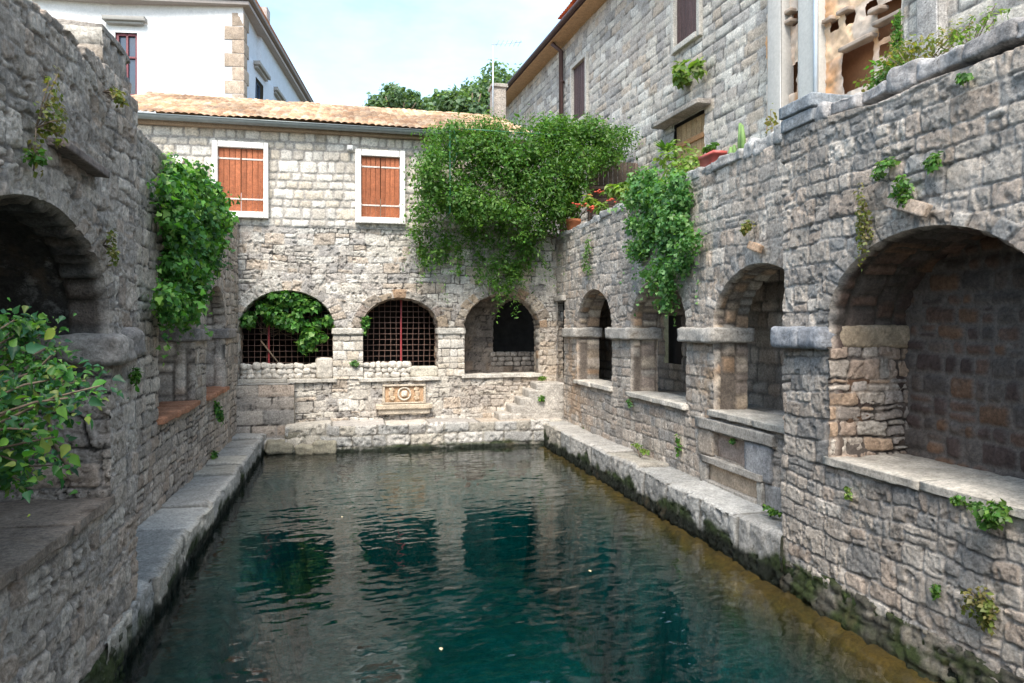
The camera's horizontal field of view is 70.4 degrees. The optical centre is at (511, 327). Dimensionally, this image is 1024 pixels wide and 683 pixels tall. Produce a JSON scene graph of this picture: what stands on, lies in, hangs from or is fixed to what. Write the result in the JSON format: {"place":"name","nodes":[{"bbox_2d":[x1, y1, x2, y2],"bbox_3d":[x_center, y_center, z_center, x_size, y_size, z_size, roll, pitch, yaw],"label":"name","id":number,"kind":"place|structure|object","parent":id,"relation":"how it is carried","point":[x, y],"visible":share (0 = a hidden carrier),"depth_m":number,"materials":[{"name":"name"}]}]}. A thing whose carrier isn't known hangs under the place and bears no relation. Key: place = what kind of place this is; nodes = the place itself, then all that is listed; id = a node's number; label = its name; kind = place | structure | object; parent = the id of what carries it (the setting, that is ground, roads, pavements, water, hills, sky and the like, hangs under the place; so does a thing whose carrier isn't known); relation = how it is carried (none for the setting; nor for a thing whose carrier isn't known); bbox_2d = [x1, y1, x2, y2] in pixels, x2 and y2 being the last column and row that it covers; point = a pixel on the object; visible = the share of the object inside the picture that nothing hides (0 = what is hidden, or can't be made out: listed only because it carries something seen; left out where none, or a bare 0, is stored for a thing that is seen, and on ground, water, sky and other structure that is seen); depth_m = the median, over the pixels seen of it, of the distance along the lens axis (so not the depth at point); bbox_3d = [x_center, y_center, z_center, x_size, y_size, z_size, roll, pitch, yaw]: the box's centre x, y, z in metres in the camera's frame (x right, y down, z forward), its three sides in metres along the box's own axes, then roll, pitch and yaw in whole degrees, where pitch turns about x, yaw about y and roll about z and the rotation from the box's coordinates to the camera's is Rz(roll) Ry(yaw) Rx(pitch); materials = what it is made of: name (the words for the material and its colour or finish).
{"place":"outdoors","nodes":[
{"label":"outdoors","id":0,"kind":"place"},
{"bbox_2d":[257,0,571,105],"label":"sky","id":1,"kind":"structure","parent":0,"point":[342,51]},
{"bbox_2d":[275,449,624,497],"bbox_3d":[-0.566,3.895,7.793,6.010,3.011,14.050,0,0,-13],"label":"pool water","id":2,"kind":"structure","parent":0,"point":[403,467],"depth_m":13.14,"materials":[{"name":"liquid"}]},
{"bbox_2d":[136,447,941,682],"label":"water","id":3,"kind":"structure","parent":0,"point":[391,575],"depth_m":11.06,"materials":[{"name":"liquid"}]},
{"bbox_2d":[104,433,265,682],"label":"pool ledge","id":4,"kind":"object","parent":3,"relation":"on","point":[181,533],"visible":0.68,"depth_m":7.42,"materials":[{"name":"stone"}]},
{"bbox_2d":[264,417,560,486],"bbox_3d":[-2.189,2.518,14.668,6.430,1.364,0.987,0,0,-13],"label":"pool ledge","id":5,"kind":"object","parent":3,"relation":"on","point":[506,444],"visible":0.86,"depth_m":14.46,"materials":[{"name":"stone"}]},
{"bbox_2d":[236,383,295,438],"bbox_3d":[-4.853,1.694,14.392,1.112,1.212,0.380,0,0,-13],"label":"stone footing","id":6,"kind":"object","parent":5,"relation":"on","point":[268,409],"visible":0.78,"depth_m":14.22,"materials":[{"name":"stone"}]},
{"bbox_2d":[494,381,563,419],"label":"stone steps","id":7,"kind":"structure","parent":5,"relation":"on","point":[526,404],"depth_m":15.16,"materials":[{"name":"stone"}]},
{"bbox_2d":[543,420,782,588],"bbox_3d":[1.747,2.548,11.293,0.631,1.304,9.150,0,0,-13],"label":"pool ledge","id":8,"kind":"object","parent":3,"relation":"on","point":[746,535],"visible":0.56,"depth_m":8.88,"materials":[{"name":"stone"}]},
{"bbox_2d":[631,443,649,457],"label":"weed","id":9,"kind":"object","parent":8,"relation":"on","point":[643,451],"visible":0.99,"depth_m":10.81,"materials":[{"name":"green plant"}]},
{"bbox_2d":[762,503,781,517],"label":"weed","id":10,"kind":"object","parent":8,"relation":"on","point":[771,511],"visible":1,"depth_m":7.39,"materials":[{"name":"green plant"}]},
{"bbox_2d":[375,199,783,556],"bbox_3d":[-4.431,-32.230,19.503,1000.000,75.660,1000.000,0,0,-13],"label":"ground","id":11,"kind":"structure","parent":0,"point":[665,321],"depth_m":22.78,"materials":[{"name":"stone"}]},
{"bbox_2d":[32,0,313,112],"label":"white house","id":12,"kind":"structure","parent":11,"relation":"on","point":[226,48],"depth_m":25.87,"materials":[{"name":"paint"}]},
{"bbox_2d":[102,15,147,94],"bbox_3d":[-13.619,-9.541,25.588,1.442,2.782,0.430,0,0,-6],"label":"window","id":13,"kind":"structure","parent":12,"relation":"in","point":[128,41],"depth_m":25.74,"materials":[{"name":"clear glass"}]},
{"bbox_2d":[253,60,270,98],"bbox_3d":[-9.807,-8.875,28.252,0.430,2.450,1.793,0,0,-6],"label":"window","id":14,"kind":"structure","parent":12,"relation":"in","point":[257,64],"depth_m":28.21,"materials":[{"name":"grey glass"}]},
{"bbox_2d":[274,87,285,101],"bbox_3d":[-10.032,-9.975,31.217,0.300,0.250,1.748,0,0,-6],"label":"window","id":15,"kind":"structure","parent":12,"relation":"in","point":[277,93],"depth_m":30.90,"materials":[{"name":"grey stone"}]},
{"bbox_2d":[135,127,238,525],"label":"arcade wall","id":16,"kind":"structure","parent":11,"relation":"on","point":[182,433],"depth_m":9.70,"materials":[{"name":"stone"}]},
{"bbox_2d":[142,152,240,366],"bbox_3d":[-4.282,-0.964,10.293,0.868,2.749,5.824,0,0,-13],"label":"ivy","id":17,"kind":"object","parent":16,"relation":"attached to","point":[195,220],"visible":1,"depth_m":8.44,"materials":[{"name":"green plant"}]},
{"bbox_2d":[210,450,218,459],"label":"weed","id":18,"kind":"object","parent":16,"relation":"attached to","point":[214,455],"visible":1,"depth_m":11.35,"materials":[{"name":"green plant"}]},
{"bbox_2d":[213,400,223,426],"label":"weed","id":19,"kind":"object","parent":16,"relation":"attached to","point":[218,412],"visible":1,"depth_m":11.72,"materials":[{"name":"green plant"}]},
{"bbox_2d":[131,83,562,422],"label":"stone house","id":20,"kind":"structure","parent":11,"relation":"on","point":[308,183],"depth_m":14.94,"materials":[{"name":"stone"}]},
{"bbox_2d":[212,140,268,218],"bbox_3d":[-5.346,-2.915,14.299,1.050,1.490,0.185,0,0,-13],"label":"window","id":21,"kind":"structure","parent":20,"relation":"in","point":[242,168],"depth_m":14.30,"materials":[{"name":"brown wood"}]},
{"bbox_2d":[254,374,261,378],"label":"rubble stone","id":22,"kind":"object","parent":20,"relation":"on","point":[258,376],"visible":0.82,"depth_m":14.50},
{"bbox_2d":[254,369,261,374],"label":"rubble stone","id":23,"kind":"object","parent":22,"relation":"on","point":[257,372],"visible":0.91,"depth_m":14.50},
{"bbox_2d":[252,362,260,369],"bbox_3d":[-5.109,0.762,14.527,0.174,0.161,0.207,0,0,-13],"label":"rubble stone","id":24,"kind":"object","parent":23,"relation":"on","point":[256,365],"visible":1,"depth_m":14.45,"materials":[{"name":"stone"}]},
{"bbox_2d":[262,373,271,378],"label":"rubble stone","id":25,"kind":"object","parent":20,"relation":"on","point":[267,376],"visible":0.96,"depth_m":14.54,"materials":[{"name":"stone"}]},
{"bbox_2d":[261,368,270,374],"bbox_3d":[-4.948,0.881,14.607,0.196,0.164,0.166,0,0,17],"label":"rubble stone","id":26,"kind":"object","parent":25,"relation":"on","point":[265,371],"visible":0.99,"depth_m":14.53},
{"bbox_2d":[261,362,270,368],"bbox_3d":[-4.950,0.760,14.604,0.211,0.146,0.161,0,0,-31],"label":"rubble stone","id":27,"kind":"object","parent":26,"relation":"on","point":[264,365],"visible":1,"depth_m":14.54,"materials":[{"name":"stone"}]},
{"bbox_2d":[272,373,281,378],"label":"rubble stone","id":28,"kind":"object","parent":20,"relation":"on","point":[275,376],"visible":0.93,"depth_m":14.56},
{"bbox_2d":[276,368,285,374],"bbox_3d":[-4.642,0.880,14.637,0.216,0.149,0.151,0,0,-35],"label":"rubble stone","id":29,"kind":"object","parent":28,"relation":"on","point":[280,371],"visible":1,"depth_m":14.57,"materials":[{"name":"stone"}]},
{"bbox_2d":[284,363,293,369],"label":"rubble stone","id":30,"kind":"object","parent":29,"relation":"on","point":[288,366],"visible":1,"depth_m":14.61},
{"bbox_2d":[239,290,334,357],"bbox_3d":[-4.581,-0.120,14.770,1.896,1.469,0.789,0,0,-13],"label":"ivy","id":31,"kind":"object","parent":20,"relation":"attached to","point":[299,304],"visible":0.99,"depth_m":14.62,"materials":[{"name":"green plant"}]},
{"bbox_2d":[294,373,303,378],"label":"rubble stone","id":32,"kind":"object","parent":20,"relation":"on","point":[298,376],"visible":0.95,"depth_m":14.63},
{"bbox_2d":[294,368,303,373],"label":"rubble stone","id":33,"kind":"object","parent":32,"relation":"on","point":[296,370],"visible":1,"depth_m":14.64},
{"bbox_2d":[293,362,303,368],"bbox_3d":[-4.323,0.768,14.723,0.212,0.145,0.200,0,0,-13],"label":"rubble stone","id":34,"kind":"object","parent":33,"relation":"on","point":[299,365],"visible":1,"depth_m":14.64,"materials":[{"name":"stone"}]},
{"bbox_2d":[315,357,332,378],"bbox_3d":[-3.840,0.820,14.867,0.370,0.447,0.322,0,0,-13],"label":"cut stone","id":35,"kind":"object","parent":20,"relation":"on","point":[324,367],"visible":0.93,"depth_m":14.73,"materials":[{"name":"stone"}]},
{"bbox_2d":[360,316,369,335],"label":"ivy","id":36,"kind":"object","parent":20,"relation":"attached to","point":[365,322],"visible":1,"depth_m":14.84,"materials":[{"name":"green plant"}]},
{"bbox_2d":[355,149,404,224],"bbox_3d":[-2.703,-2.890,14.899,1.010,1.500,0.185,0,0,-13],"label":"window","id":37,"kind":"structure","parent":20,"relation":"in","point":[392,162],"depth_m":14.88,"materials":[{"name":"brown wood"}]},
{"bbox_2d":[390,371,400,377],"bbox_3d":[-2.428,0.965,15.139,0.215,0.146,0.183,0,0,-1],"label":"rubble stone","id":38,"kind":"object","parent":20,"relation":"on","point":[395,374],"visible":1,"depth_m":15.06,"materials":[{"name":"stone"}]},
{"bbox_2d":[400,372,409,376],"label":"rubble stone","id":39,"kind":"object","parent":20,"relation":"on","point":[406,374],"visible":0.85,"depth_m":15.13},
{"bbox_2d":[398,367,406,372],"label":"rubble stone","id":40,"kind":"object","parent":39,"relation":"on","point":[402,370],"visible":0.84,"depth_m":15.12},
{"bbox_2d":[402,361,411,367],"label":"rubble stone","id":41,"kind":"object","parent":40,"relation":"on","point":[406,364],"visible":0.97,"depth_m":15.15,"materials":[{"name":"stone"}]},
{"bbox_2d":[409,366,437,376],"bbox_3d":[-1.863,0.914,15.287,0.589,0.234,0.276,0,0,-13],"label":"cut stone","id":42,"kind":"object","parent":20,"relation":"on","point":[420,371],"visible":0.93,"depth_m":15.17,"materials":[{"name":"stone"}]},
{"bbox_2d":[443,128,555,218],"bbox_3d":[-0.431,-3.057,14.415,2.451,1.674,1.076,0,0,15],"label":"pipe frame","id":43,"kind":"object","parent":20,"relation":"attached to","point":[449,144],"visible":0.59,"depth_m":14.07,"materials":[{"name":"metal"}]},
{"bbox_2d":[402,104,642,322],"bbox_3d":[0.320,-2.308,14.970,5.229,4.451,2.187,0,0,-13],"label":"climbing plant","id":44,"kind":"object","parent":43,"relation":"attached to","point":[542,186],"visible":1,"depth_m":14.55,"materials":[{"name":"green plant"}]},
{"bbox_2d":[491,40,520,116],"bbox_3d":[-0.139,-6.130,18.632,0.775,2.432,0.400,0,0,-13],"label":"antenna","id":45,"kind":"object","parent":20,"relation":"attached to","point":[493,72],"visible":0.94,"depth_m":18.64,"materials":[{"name":"metal"}]},
{"bbox_2d":[362,81,433,110],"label":"tree","id":46,"kind":"object","parent":11,"relation":"on","point":[392,95],"visible":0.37,"depth_m":56.14,"materials":[{"name":"green plant"}]},
{"bbox_2d":[422,88,450,111],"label":"tree","id":47,"kind":"object","parent":11,"relation":"on","point":[431,100],"visible":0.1,"depth_m":60.21,"materials":[{"name":"green plant"}]},
{"bbox_2d":[431,77,489,114],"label":"tree","id":48,"kind":"object","parent":11,"relation":"on","point":[466,98],"visible":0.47,"depth_m":59.28,"materials":[{"name":"green plant"}]},
{"bbox_2d":[470,58,521,94],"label":"tree","id":49,"kind":"object","parent":11,"relation":"on","point":[486,80],"visible":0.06,"depth_m":65.67,"materials":[{"name":"green plant"}]},
{"bbox_2d":[487,0,766,233],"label":"tall house","id":50,"kind":"structure","parent":11,"relation":"on","point":[611,59],"depth_m":15.57,"materials":[{"name":"stone"}]},
{"bbox_2d":[570,51,588,124],"bbox_3d":[1.829,-6.385,19.609,0.160,1.750,1.202,0,0,-16],"label":"window","id":51,"kind":"structure","parent":50,"relation":"in","point":[579,70],"depth_m":19.62,"materials":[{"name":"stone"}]},
{"bbox_2d":[654,139,682,151],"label":"agave","id":52,"kind":"object","parent":50,"relation":"attached to","point":[662,145],"visible":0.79,"depth_m":13.94,"materials":[{"name":"green plant"}]},
{"bbox_2d":[671,59,692,89],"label":"climbing sprig","id":53,"kind":"object","parent":50,"relation":"attached to","point":[680,77],"visible":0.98,"depth_m":13.96,"materials":[{"name":"green plant"}]},
{"bbox_2d":[671,0,703,55],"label":"window","id":54,"kind":"structure","parent":50,"relation":"in","point":[686,15],"depth_m":14.28,"materials":[{"name":"stone"}]},
{"bbox_2d":[674,110,704,168],"bbox_3d":[3.539,-2.900,14.161,0.165,3.000,2.732,0,0,-16],"label":"door","id":55,"kind":"structure","parent":50,"relation":"in","point":[691,130],"depth_m":14.13,"materials":[{"name":"brown wood"}]},
{"bbox_2d":[685,56,706,82],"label":"climbing sprig","id":56,"kind":"object","parent":50,"relation":"attached to","point":[695,67],"visible":1,"depth_m":13.35,"materials":[{"name":"green plant"}]},
{"bbox_2d":[553,123,883,514],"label":"arcade wall","id":57,"kind":"structure","parent":11,"relation":"on","point":[709,389],"depth_m":9.64,"materials":[{"name":"stone"}]},
{"bbox_2d":[566,218,580,229],"bbox_3d":[1.271,-2.110,15.124,0.340,0.300,0.340,0,0,-13],"label":"flower pot","id":58,"kind":"object","parent":57,"relation":"on","point":[573,222],"visible":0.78,"depth_m":15.00,"materials":[{"name":"ceramic"}]},
{"bbox_2d":[562,192,584,230],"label":"potted plant","id":59,"kind":"object","parent":58,"relation":"in","point":[577,211],"visible":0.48,"depth_m":15.12,"materials":[{"name":"green plant"}]},
{"bbox_2d":[581,239,591,278],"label":"trailing weed","id":60,"kind":"object","parent":57,"relation":"attached to","point":[585,257],"visible":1,"depth_m":13.47,"materials":[{"name":"green plant"}]},
{"bbox_2d":[572,189,601,212],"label":"geranium","id":61,"kind":"object","parent":57,"relation":"on","point":[588,201],"visible":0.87,"depth_m":13.96,"materials":[{"name":"green plant"}]},
{"bbox_2d":[589,198,615,214],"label":"geranium","id":62,"kind":"object","parent":57,"relation":"on","point":[598,209],"visible":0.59,"depth_m":13.24,"materials":[{"name":"green plant"}]},
{"bbox_2d":[599,182,628,200],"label":"potted plant","id":63,"kind":"object","parent":57,"relation":"on","point":[619,188],"visible":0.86,"depth_m":13.06,"materials":[{"name":"green plant"}]},
{"bbox_2d":[607,161,706,325],"bbox_3d":[2.008,-1.246,10.304,0.863,2.456,2.746,0,0,-13],"label":"trailing plant","id":64,"kind":"object","parent":57,"relation":"attached to","point":[661,217],"visible":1,"depth_m":9.98,"materials":[{"name":"green plant"}]},
{"bbox_2d":[653,139,701,178],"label":"bush","id":65,"kind":"object","parent":57,"relation":"on","point":[685,162],"visible":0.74,"depth_m":10.72,"materials":[{"name":"green plant"}]},
{"bbox_2d":[674,434,682,457],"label":"weed","id":66,"kind":"object","parent":57,"relation":"attached to","point":[679,448],"visible":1,"depth_m":9.85,"materials":[{"name":"green plant"}]},
{"bbox_2d":[698,150,726,166],"bbox_3d":[2.593,-2.150,9.394,0.192,0.200,0.408,0,0,-13],"label":"planter","id":67,"kind":"object","parent":57,"relation":"on","point":[708,158],"visible":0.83,"depth_m":9.27,"materials":[{"name":"ceramic"}]},
{"bbox_2d":[701,142,719,153],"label":"potted plant","id":68,"kind":"object","parent":67,"relation":"in","point":[709,147],"visible":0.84,"depth_m":9.35,"materials":[{"name":"green plant"}]},
{"bbox_2d":[728,145,736,153],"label":"cactus","id":69,"kind":"object","parent":57,"relation":"on","point":[733,150],"visible":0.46,"depth_m":8.93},
{"bbox_2d":[738,123,745,148],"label":"cactus","id":70,"kind":"object","parent":57,"relation":"on","point":[741,138],"visible":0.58,"depth_m":8.73,"materials":[{"name":"plant"}]},
{"bbox_2d":[739,219,755,235],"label":"weed","id":71,"kind":"object","parent":57,"relation":"attached to","point":[746,227],"visible":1,"depth_m":8.06,"materials":[{"name":"green plant"}]},
{"bbox_2d":[746,241,763,252],"bbox_3d":[2.674,-0.891,7.993,0.077,0.168,0.307,0,0,-9],"label":"tile shard","id":72,"kind":"object","parent":57,"relation":"attached to","point":[755,247],"visible":1,"depth_m":7.93,"materials":[{"name":"stone"}]},
{"bbox_2d":[764,103,778,134],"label":"spindly plant","id":73,"kind":"object","parent":57,"relation":"on","point":[769,123],"visible":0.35,"depth_m":8.55,"materials":[{"name":"green plant"}]},
{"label":"terrace","id":74,"kind":"structure","parent":0,"visible":0},
{"bbox_2d":[587,161,637,221],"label":"shed","id":75,"kind":"structure","parent":74,"relation":"on","point":[614,176],"depth_m":15.99,"materials":[{"name":"brown wood"}]},
{"bbox_2d":[765,0,901,135],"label":"ochre facade","id":76,"kind":"structure","parent":74,"relation":"on","point":[829,46],"depth_m":10.29,"materials":[{"name":"paint"}]},
{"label":"terrace","id":77,"kind":"structure","parent":0,"visible":0},
{"bbox_2d":[901,0,1023,58],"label":"stone building","id":78,"kind":"structure","parent":77,"relation":"on","point":[924,18],"depth_m":8.18,"materials":[{"name":"stone"}]},
{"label":"rubble stone","id":79,"kind":"object","parent":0,"visible":0},
{"bbox_2d":[388,361,396,367],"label":"rubble stone","id":80,"kind":"object","parent":79,"relation":"on","point":[392,364],"visible":1,"depth_m":15.05,"materials":[{"name":"stone"}]},
{"bbox_3d":[2.357,2.419,-3.604,11.000,1.561,9.928,0,0,-13],"label":"platform","id":81,"kind":"object","parent":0,"visible":0},
{"bbox_2d":[0,0,145,682],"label":"bay wall","id":82,"kind":"structure","parent":81,"relation":"on","point":[69,568],"depth_m":4.58,"materials":[{"name":"stone"}]},
{"bbox_2d":[20,148,52,167],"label":"weed","id":83,"kind":"object","parent":82,"relation":"attached to","point":[40,160],"visible":1,"depth_m":3.60,"materials":[{"name":"green plant"}]},
{"bbox_2d":[26,65,69,177],"bbox_3d":[-2.365,-1.041,3.701,0.195,0.554,0.266,0,0,-13],"label":"weed","id":84,"kind":"object","parent":82,"relation":"attached to","point":[49,129],"visible":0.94,"depth_m":3.68,"materials":[{"name":"green plant"}]},
{"bbox_2d":[0,297,139,516],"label":"shrub","id":85,"kind":"object","parent":82,"relation":"on","point":[15,460],"visible":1,"depth_m":2.97,"materials":[{"name":"green plant"}]},
{"bbox_2d":[56,18,131,93],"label":"wall pier","id":86,"kind":"structure","parent":82,"relation":"on","point":[102,43],"depth_m":4.97,"materials":[{"name":"stone"}]},
{"bbox_2d":[79,632,125,682],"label":"moss","id":87,"kind":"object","parent":82,"relation":"attached to","point":[101,671],"depth_m":4.79,"materials":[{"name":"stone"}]},
{"bbox_2d":[103,228,120,266],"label":"weed","id":88,"kind":"object","parent":82,"relation":"attached to","point":[113,252],"visible":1,"depth_m":4.76,"materials":[{"name":"green plant"}]},
{"bbox_2d":[103,86,129,107],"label":"weed","id":89,"kind":"object","parent":82,"relation":"attached to","point":[120,99],"visible":1,"depth_m":4.69,"materials":[{"name":"green plant"}]},
{"bbox_2d":[128,365,142,386],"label":"weed","id":90,"kind":"object","parent":82,"relation":"attached to","point":[136,377],"visible":0.99,"depth_m":5.37,"materials":[{"name":"green plant"}]},
{"bbox_2d":[770,17,1023,682],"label":"bay wall","id":91,"kind":"structure","parent":81,"relation":"on","point":[915,400],"depth_m":5.67,"materials":[{"name":"stone"}]},
{"bbox_2d":[843,486,852,500],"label":"weed","id":92,"kind":"object","parent":91,"relation":"attached to","point":[848,494],"visible":1,"depth_m":5.85,"materials":[{"name":"green plant"}]},
{"bbox_2d":[853,182,873,271],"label":"weed","id":93,"kind":"object","parent":91,"relation":"attached to","point":[859,214],"visible":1,"depth_m":5.64,"materials":[{"name":"green plant"}]},
{"bbox_2d":[863,55,906,89],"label":"bush","id":94,"kind":"object","parent":91,"relation":"on","point":[881,78],"visible":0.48,"depth_m":6.26,"materials":[{"name":"green plant"}]},
{"bbox_2d":[869,156,901,180],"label":"weed","id":95,"kind":"object","parent":91,"relation":"attached to","point":[879,173],"visible":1,"depth_m":5.43,"materials":[{"name":"green plant"}]},
{"bbox_2d":[887,10,906,68],"bbox_3d":[3.411,-2.266,6.437,0.253,1.132,0.244,0,0,-13],"label":"conifer","id":96,"kind":"object","parent":91,"relation":"on","point":[896,38],"visible":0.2,"depth_m":6.42,"materials":[{"name":"green plant"}]},
{"bbox_2d":[887,174,914,207],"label":"weed","id":97,"kind":"object","parent":91,"relation":"attached to","point":[901,192],"visible":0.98,"depth_m":5.22,"materials":[{"name":"green plant"}]},
{"bbox_2d":[779,558,1023,682],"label":"plinth","id":98,"kind":"structure","parent":91,"relation":"attached to","point":[892,634],"depth_m":5.41,"materials":[{"name":"stone"}]},
{"bbox_2d":[886,196,932,217],"bbox_3d":[2.847,-0.877,5.208,0.075,0.228,0.425,0,0,-6],"label":"tile shard","id":99,"kind":"object","parent":91,"relation":"attached to","point":[918,208],"visible":0.94,"depth_m":5.13,"materials":[{"name":"stone"}]},
{"bbox_2d":[853,15,973,91],"bbox_3d":[3.295,-2.219,5.968,0.380,0.403,1.256,0,0,-13],"label":"bush","id":100,"kind":"object","parent":91,"relation":"on","point":[916,48],"visible":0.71,"depth_m":5.84,"materials":[{"name":"green plant"}]},
{"bbox_2d":[921,151,943,174],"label":"weed","id":101,"kind":"object","parent":91,"relation":"attached to","point":[933,161],"visible":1,"depth_m":4.96,"materials":[{"name":"green plant"}]},
{"bbox_2d":[929,582,940,600],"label":"weed","id":102,"kind":"object","parent":91,"relation":"attached to","point":[935,589],"visible":1,"depth_m":4.99,"materials":[{"name":"green plant"}]},
{"bbox_2d":[948,493,964,505],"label":"weed","id":103,"kind":"object","parent":91,"relation":"attached to","point":[956,501],"visible":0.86,"depth_m":4.80,"materials":[{"name":"green plant"}]},
{"bbox_2d":[955,72,974,85],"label":"weed","id":104,"kind":"object","parent":91,"relation":"attached to","point":[963,78],"visible":1,"depth_m":4.73,"materials":[{"name":"green plant"}]},
{"bbox_2d":[940,4,1011,52],"bbox_3d":[3.346,-2.133,5.284,0.243,0.318,0.645,0,0,-13],"label":"bush","id":105,"kind":"object","parent":91,"relation":"on","point":[984,20],"visible":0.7,"depth_m":5.28,"materials":[{"name":"green plant"}]},
{"bbox_2d":[959,586,999,635],"bbox_3d":[2.994,1.791,4.634,0.142,0.309,0.294,0,0,-13],"label":"weed","id":106,"kind":"object","parent":91,"relation":"attached to","point":[985,606],"visible":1,"depth_m":4.59,"materials":[{"name":"green plant"}]},
{"bbox_2d":[961,496,1012,531],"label":"weed","id":107,"kind":"object","parent":91,"relation":"attached to","point":[995,517],"visible":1,"depth_m":4.51,"materials":[{"name":"green plant"}]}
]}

